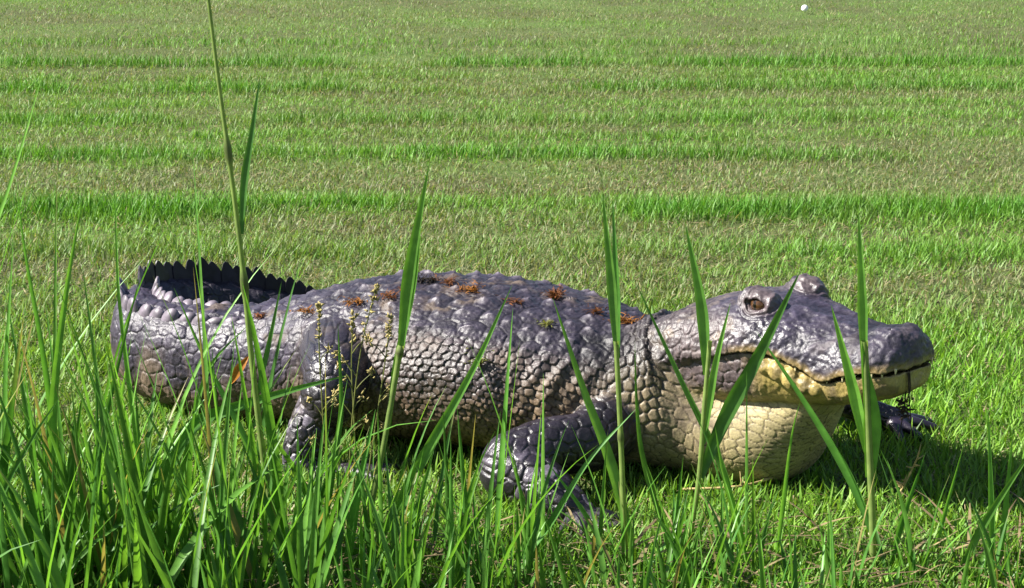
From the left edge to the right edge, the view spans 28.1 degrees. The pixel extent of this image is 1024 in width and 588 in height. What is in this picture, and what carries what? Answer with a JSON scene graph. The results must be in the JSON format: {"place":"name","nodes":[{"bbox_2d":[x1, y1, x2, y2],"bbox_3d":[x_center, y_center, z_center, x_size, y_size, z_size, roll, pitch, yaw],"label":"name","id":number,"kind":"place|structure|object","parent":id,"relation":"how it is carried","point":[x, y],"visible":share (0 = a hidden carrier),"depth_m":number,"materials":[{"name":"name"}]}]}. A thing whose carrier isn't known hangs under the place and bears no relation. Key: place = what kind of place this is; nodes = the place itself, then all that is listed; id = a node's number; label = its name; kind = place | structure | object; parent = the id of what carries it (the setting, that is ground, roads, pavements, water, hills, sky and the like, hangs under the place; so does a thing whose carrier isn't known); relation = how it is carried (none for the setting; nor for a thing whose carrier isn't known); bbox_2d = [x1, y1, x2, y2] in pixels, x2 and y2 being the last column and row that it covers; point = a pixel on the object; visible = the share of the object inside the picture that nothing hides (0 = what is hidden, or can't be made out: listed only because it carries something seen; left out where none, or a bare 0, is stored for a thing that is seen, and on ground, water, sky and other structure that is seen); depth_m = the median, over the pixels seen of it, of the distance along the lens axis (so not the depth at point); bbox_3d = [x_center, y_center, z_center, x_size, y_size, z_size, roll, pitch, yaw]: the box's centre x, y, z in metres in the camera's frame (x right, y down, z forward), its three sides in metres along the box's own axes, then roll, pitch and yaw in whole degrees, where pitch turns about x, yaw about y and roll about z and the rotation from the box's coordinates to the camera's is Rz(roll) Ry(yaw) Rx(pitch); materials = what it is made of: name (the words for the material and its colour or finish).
{"place":"outdoors","nodes":[
{"label":"outdoors","id":0,"kind":"place"},
{"bbox_2d":[0,0,1023,587],"bbox_3d":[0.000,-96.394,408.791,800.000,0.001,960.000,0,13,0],"label":"lawn","id":1,"kind":"structure","parent":0,"point":[478,26],"depth_m":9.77,"materials":[{"name":"green plant"}]},
{"bbox_2d":[2,231,13,542],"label":"tall grass blade","id":2,"kind":"object","parent":1,"relation":"on","point":[4,397],"depth_m":3.94,"materials":[{"name":"green plant"}]},
{"bbox_2d":[0,66,44,216],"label":"tall grass blade","id":3,"kind":"object","parent":1,"relation":"on","point":[10,181],"depth_m":3.75,"materials":[{"name":"green plant"}]},
{"bbox_2d":[15,179,64,517],"bbox_3d":[-0.909,0.165,3.988,0.072,0.791,0.007,0,13,0],"label":"tall grass blade","id":4,"kind":"object","parent":1,"relation":"on","point":[47,383],"depth_m":3.97,"materials":[{"name":"green plant"}]},
{"bbox_2d":[47,192,83,491],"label":"tall grass blade","id":5,"kind":"object","parent":1,"relation":"on","point":[52,417],"depth_m":3.92,"materials":[{"name":"green plant"}]},
{"bbox_2d":[87,273,140,517],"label":"tall grass blade","id":6,"kind":"object","parent":1,"relation":"on","point":[108,403],"depth_m":3.94,"materials":[{"name":"green plant"}]},
{"bbox_2d":[114,172,137,458],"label":"tall grass blade","id":7,"kind":"object","parent":1,"relation":"on","point":[129,390],"depth_m":4.02,"materials":[{"name":"green plant"}]},
{"bbox_2d":[171,327,245,521],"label":"tall grass blade","id":8,"kind":"object","parent":1,"relation":"on","point":[177,497],"depth_m":4.11,"materials":[{"name":"green plant"}]},
{"bbox_2d":[175,291,288,528],"bbox_3d":[-0.543,0.266,4.072,0.254,0.557,0.012,3,14,11],"label":"tall grass blade","id":9,"kind":"object","parent":1,"relation":"on","point":[241,431],"depth_m":4.07,"materials":[{"name":"green plant"}]},
{"bbox_2d":[207,0,281,550],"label":"grass stalk","id":10,"kind":"object","parent":1,"relation":"on","point":[239,217],"depth_m":3.92,"materials":[{"name":"green plant"}]},
{"bbox_2d":[153,375,346,532],"bbox_3d":[-0.542,0.349,4.107,0.434,0.384,0.011,-1,13,-3],"label":"tall grass blade","id":11,"kind":"object","parent":1,"relation":"on","point":[184,441],"depth_m":4.08,"materials":[{"name":"green plant"}]},
{"bbox_2d":[306,301,344,517],"bbox_3d":[-0.379,0.265,4.190,0.081,0.503,0.060,0,13,0],"label":"flowering weed","id":12,"kind":"object","parent":1,"relation":"on","point":[318,305],"visible":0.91,"depth_m":4.16,"materials":[{"name":"green plant"}]},
{"bbox_2d":[323,330,343,553],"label":"tall grass blade","id":13,"kind":"object","parent":1,"relation":"on","point":[339,411],"depth_m":4.05,"materials":[{"name":"green plant"}]},
{"bbox_2d":[326,283,379,528],"bbox_3d":[-0.325,0.243,4.204,0.114,0.539,0.055,0,13,0],"label":"flowering weed","id":14,"kind":"object","parent":1,"relation":"on","point":[374,298],"visible":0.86,"depth_m":4.19,"materials":[{"name":"green plant"}]},
{"bbox_2d":[333,309,375,495],"bbox_3d":[-0.329,0.267,4.236,0.088,0.479,0.048,4,14,17],"label":"flowering weed","id":15,"kind":"object","parent":1,"relation":"on","point":[352,323],"visible":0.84,"depth_m":4.21,"materials":[{"name":"green plant"}]},
{"bbox_2d":[343,409,375,584],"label":"tall grass blade","id":16,"kind":"object","parent":1,"relation":"on","point":[352,522],"depth_m":3.95,"materials":[{"name":"green plant"}]},
{"bbox_2d":[361,312,393,515],"bbox_3d":[-0.279,0.272,4.224,0.085,0.475,0.053,0,13,0],"label":"flowering weed","id":17,"kind":"object","parent":1,"relation":"on","point":[388,332],"visible":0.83,"depth_m":4.19,"materials":[{"name":"green plant"}]},
{"bbox_2d":[358,166,428,564],"bbox_3d":[-0.236,0.148,4.009,0.154,0.816,0.032,-2,14,-8],"label":"grass stalk","id":18,"kind":"object","parent":1,"relation":"on","point":[409,281],"depth_m":3.98,"materials":[{"name":"green plant"}]},
{"bbox_2d":[413,445,434,553],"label":"tall grass blade","id":19,"kind":"object","parent":1,"relation":"on","point":[422,491],"depth_m":4.01,"materials":[{"name":"green plant"}]},
{"bbox_2d":[365,286,511,559],"bbox_3d":[-0.148,0.264,4.076,0.301,0.564,0.008,-2,14,-9],"label":"tall grass blade","id":20,"kind":"object","parent":1,"relation":"on","point":[430,443],"depth_m":4.08,"materials":[{"name":"green plant"}]},
{"bbox_2d":[494,311,512,565],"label":"tall grass blade","id":21,"kind":"object","parent":1,"relation":"on","point":[501,462],"depth_m":3.98,"materials":[{"name":"green plant"}]},
{"bbox_2d":[0,144,1023,587],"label":"tall grass","id":22,"kind":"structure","parent":1,"relation":"on","point":[38,546],"depth_m":3.84,"materials":[{"name":"green plant"}]},
{"bbox_2d":[0,480,1023,587],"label":"dead grass litter","id":23,"kind":"object","parent":1,"relation":"on","point":[645,549],"visible":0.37,"depth_m":4.03,"materials":[{"name":"plant"}]},
{"bbox_2d":[0,0,1023,587],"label":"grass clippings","id":24,"kind":"object","parent":1,"relation":"on","point":[566,210],"depth_m":8.16,"materials":[{"name":"green plant"}]},
{"bbox_2d":[110,257,941,537],"bbox_3d":[-0.059,0.118,4.851,2.169,0.467,1.098,6,15,25],"label":"alligator","id":25,"kind":"object","parent":1,"relation":"on","point":[446,322],"visible":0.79,"depth_m":4.56},
{"bbox_2d":[229,356,248,382],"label":"dead leaf","id":26,"kind":"object","parent":25,"relation":"attached to","point":[235,374],"visible":0.64,"depth_m":4.86,"materials":[{"name":"orange plant"}]},
{"bbox_2d":[253,310,266,319],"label":"plant scrap","id":27,"kind":"object","parent":25,"relation":"on","point":[258,314],"visible":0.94,"depth_m":4.91,"materials":[{"name":"brown plant"}]},
{"bbox_2d":[289,304,314,313],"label":"plant scrap","id":28,"kind":"object","parent":25,"relation":"on","point":[305,310],"visible":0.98,"depth_m":4.83,"materials":[{"name":"brown plant"}]},
{"bbox_2d":[337,295,367,306],"bbox_3d":[-0.364,0.016,4.769,0.087,0.025,0.063,0,13,0],"label":"plant scrap","id":29,"kind":"object","parent":25,"relation":"on","point":[359,301],"visible":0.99,"depth_m":4.76,"materials":[{"name":"orange plant"}]},
{"bbox_2d":[375,289,398,299],"bbox_3d":[-0.286,0.003,4.741,0.081,0.024,0.061,0,13,0],"label":"plant scrap","id":30,"kind":"object","parent":25,"relation":"on","point":[387,295],"visible":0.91,"depth_m":4.75,"materials":[{"name":"brown plant"}]},
{"bbox_2d":[417,272,434,283],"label":"plant scrap","id":31,"kind":"object","parent":25,"relation":"on","point":[422,279],"visible":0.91,"depth_m":4.83,"materials":[{"name":"black plant"}]},
{"bbox_2d":[424,273,436,282],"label":"plant scrap","id":32,"kind":"object","parent":25,"relation":"on","point":[431,279],"visible":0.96,"depth_m":4.84,"materials":[{"name":"black plant"}]},
{"bbox_2d":[432,273,459,285],"bbox_3d":[-0.155,-0.030,4.808,0.074,0.028,0.069,3,14,11],"label":"plant scrap","id":33,"kind":"object","parent":25,"relation":"on","point":[450,280],"visible":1,"depth_m":4.81,"materials":[{"name":"brown plant"}]},
{"bbox_2d":[445,280,484,294],"bbox_3d":[-0.110,-0.016,4.744,0.100,0.038,0.079,0,13,0],"label":"plant scrap","id":34,"kind":"object","parent":25,"relation":"on","point":[469,288],"visible":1,"depth_m":4.75,"materials":[{"name":"orange plant"}]},
{"bbox_2d":[463,348,493,365],"bbox_3d":[-0.074,0.141,4.532,0.069,0.046,0.060,0,13,0],"label":"plant scrap","id":35,"kind":"object","parent":25,"relation":"on","point":[482,360],"visible":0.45,"depth_m":4.53,"materials":[{"name":"beige plant"}]},
{"bbox_2d":[498,295,525,307],"bbox_3d":[-0.004,0.017,4.684,0.074,0.022,0.045,0,13,0],"label":"plant scrap","id":36,"kind":"object","parent":25,"relation":"on","point":[516,300],"visible":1,"depth_m":4.69,"materials":[{"name":"brown plant"}]},
{"bbox_2d":[536,319,557,327],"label":"plant scrap","id":37,"kind":"object","parent":25,"relation":"on","point":[546,323],"visible":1,"depth_m":4.60,"materials":[{"name":"yellow plant"}]},
{"bbox_2d":[540,284,568,300],"bbox_3d":[0.098,-0.003,4.744,0.064,0.041,0.056,4,14,18],"label":"plant scrap","id":38,"kind":"object","parent":25,"relation":"on","point":[554,293],"visible":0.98,"depth_m":4.74,"materials":[{"name":"brown plant"}]},
{"bbox_2d":[586,305,608,313],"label":"plant scrap","id":39,"kind":"object","parent":25,"relation":"on","point":[597,310],"visible":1,"depth_m":4.67,"materials":[{"name":"brown plant"}]},
{"bbox_2d":[601,312,645,323],"bbox_3d":[0.256,0.058,4.646,0.111,0.031,0.071,4,14,17],"label":"plant scrap","id":40,"kind":"object","parent":25,"relation":"on","point":[631,320],"visible":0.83,"depth_m":4.65,"materials":[{"name":"orange plant"}]},
{"bbox_2d":[895,370,916,438],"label":"hanging weed","id":41,"kind":"object","parent":25,"relation":"hanging from","point":[903,408],"visible":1,"depth_m":4.25,"materials":[{"name":"plant"}]},
{"bbox_2d":[505,409,635,577],"bbox_3d":[0.107,0.395,3.961,0.260,0.360,0.012,0,13,0],"label":"tall grass blade","id":42,"kind":"object","parent":1,"relation":"on","point":[551,520],"depth_m":3.96,"materials":[{"name":"green plant"}]},
{"bbox_2d":[547,462,616,572],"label":"tall grass blade","id":43,"kind":"object","parent":1,"relation":"on","point":[581,508],"depth_m":3.99,"materials":[{"name":"green plant"}]},
{"bbox_2d":[553,299,636,559],"bbox_3d":[0.169,0.277,4.062,0.184,0.541,0.018,5,14,20],"label":"tall grass blade","id":44,"kind":"object","parent":1,"relation":"on","point":[612,469],"depth_m":4.06,"materials":[{"name":"green plant"}]},
{"bbox_2d":[602,192,627,567],"bbox_3d":[0.199,0.181,3.971,0.036,0.768,0.074,-9,16,-33],"label":"grass stalk","id":45,"kind":"object","parent":1,"relation":"on","point":[612,277],"depth_m":3.93,"materials":[{"name":"green plant"}]},
{"bbox_2d":[635,352,669,543],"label":"tall grass blade","id":46,"kind":"object","parent":1,"relation":"on","point":[642,454],"depth_m":4.11,"materials":[{"name":"green plant"}]},
{"bbox_2d":[633,277,741,559],"bbox_3d":[0.352,0.255,4.068,0.233,0.581,0.009,3,14,13],"label":"tall grass blade","id":47,"kind":"object","parent":1,"relation":"on","point":[692,403],"depth_m":4.06,"materials":[{"name":"green plant"}]},
{"bbox_2d":[683,473,773,490],"bbox_3d":[0.532,0.395,4.494,0.336,0.045,0.054,-6,15,-24],"label":"dry straw","id":48,"kind":"object","parent":1,"relation":"on","point":[741,482],"visible":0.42,"depth_m":4.45,"materials":[{"name":"beige plant"}]},
{"bbox_2d":[715,428,747,574],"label":"tall grass blade","id":49,"kind":"object","parent":1,"relation":"on","point":[730,491],"depth_m":4.01,"materials":[{"name":"green plant"}]},
{"bbox_2d":[685,224,799,545],"bbox_3d":[0.448,0.201,4.049,0.223,0.695,0.045,-3,14,-11],"label":"grass stalk","id":50,"kind":"object","parent":1,"relation":"on","point":[732,403],"depth_m":4.03,"materials":[{"name":"green plant"}]},
{"bbox_2d":[775,403,799,563],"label":"tall grass blade","id":51,"kind":"object","parent":1,"relation":"on","point":[782,507],"depth_m":4.07,"materials":[{"name":"green plant"}]},
{"bbox_2d":[801,5,807,11],"bbox_3d":[2.114,-2.063,14.786,0.050,0.050,0.050,0,13,0],"label":"ball","id":52,"kind":"object","parent":1,"relation":"on","point":[804,8],"visible":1,"depth_m":14.77,"materials":[{"name":"white plastic"}]},
{"bbox_2d":[756,331,877,545],"bbox_3d":[0.619,0.304,4.107,0.270,0.468,0.010,2,14,9],"label":"tall grass blade","id":53,"kind":"object","parent":1,"relation":"on","point":[843,467],"depth_m":4.11,"materials":[{"name":"green plant"}]},
{"bbox_2d":[831,211,880,575],"bbox_3d":[0.665,0.202,3.961,0.110,0.732,0.027,3,14,13],"label":"grass stalk","id":54,"kind":"object","parent":1,"relation":"on","point":[868,421],"depth_m":3.96,"materials":[{"name":"green plant"}]},
{"bbox_2d":[889,455,924,565],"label":"tall grass blade","id":55,"kind":"object","parent":1,"relation":"on","point":[900,528],"depth_m":4.04,"materials":[{"name":"green plant"}]},
{"bbox_2d":[895,445,923,501],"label":"dry sprig","id":56,"kind":"object","parent":1,"relation":"on","point":[902,485],"visible":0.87,"depth_m":4.42,"materials":[{"name":"plant"}]},
{"bbox_2d":[930,446,963,562],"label":"tall grass blade","id":57,"kind":"object","parent":1,"relation":"on","point":[943,518],"depth_m":4.07,"materials":[{"name":"green plant"}]},
{"bbox_2d":[956,461,1023,572],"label":"tall grass blade","id":58,"kind":"object","parent":1,"relation":"on","point":[986,520],"depth_m":3.99,"materials":[{"name":"green plant"}]},
{"bbox_2d":[988,413,994,555],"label":"tall grass blade","id":59,"kind":"object","parent":1,"relation":"on","point":[991,501],"depth_m":4.00,"materials":[{"name":"green plant"}]},
{"bbox_2d":[998,433,1012,563],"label":"tall grass blade","id":60,"kind":"object","parent":1,"relation":"on","point":[1005,509],"depth_m":4.03,"materials":[{"name":"green plant"}]}
]}

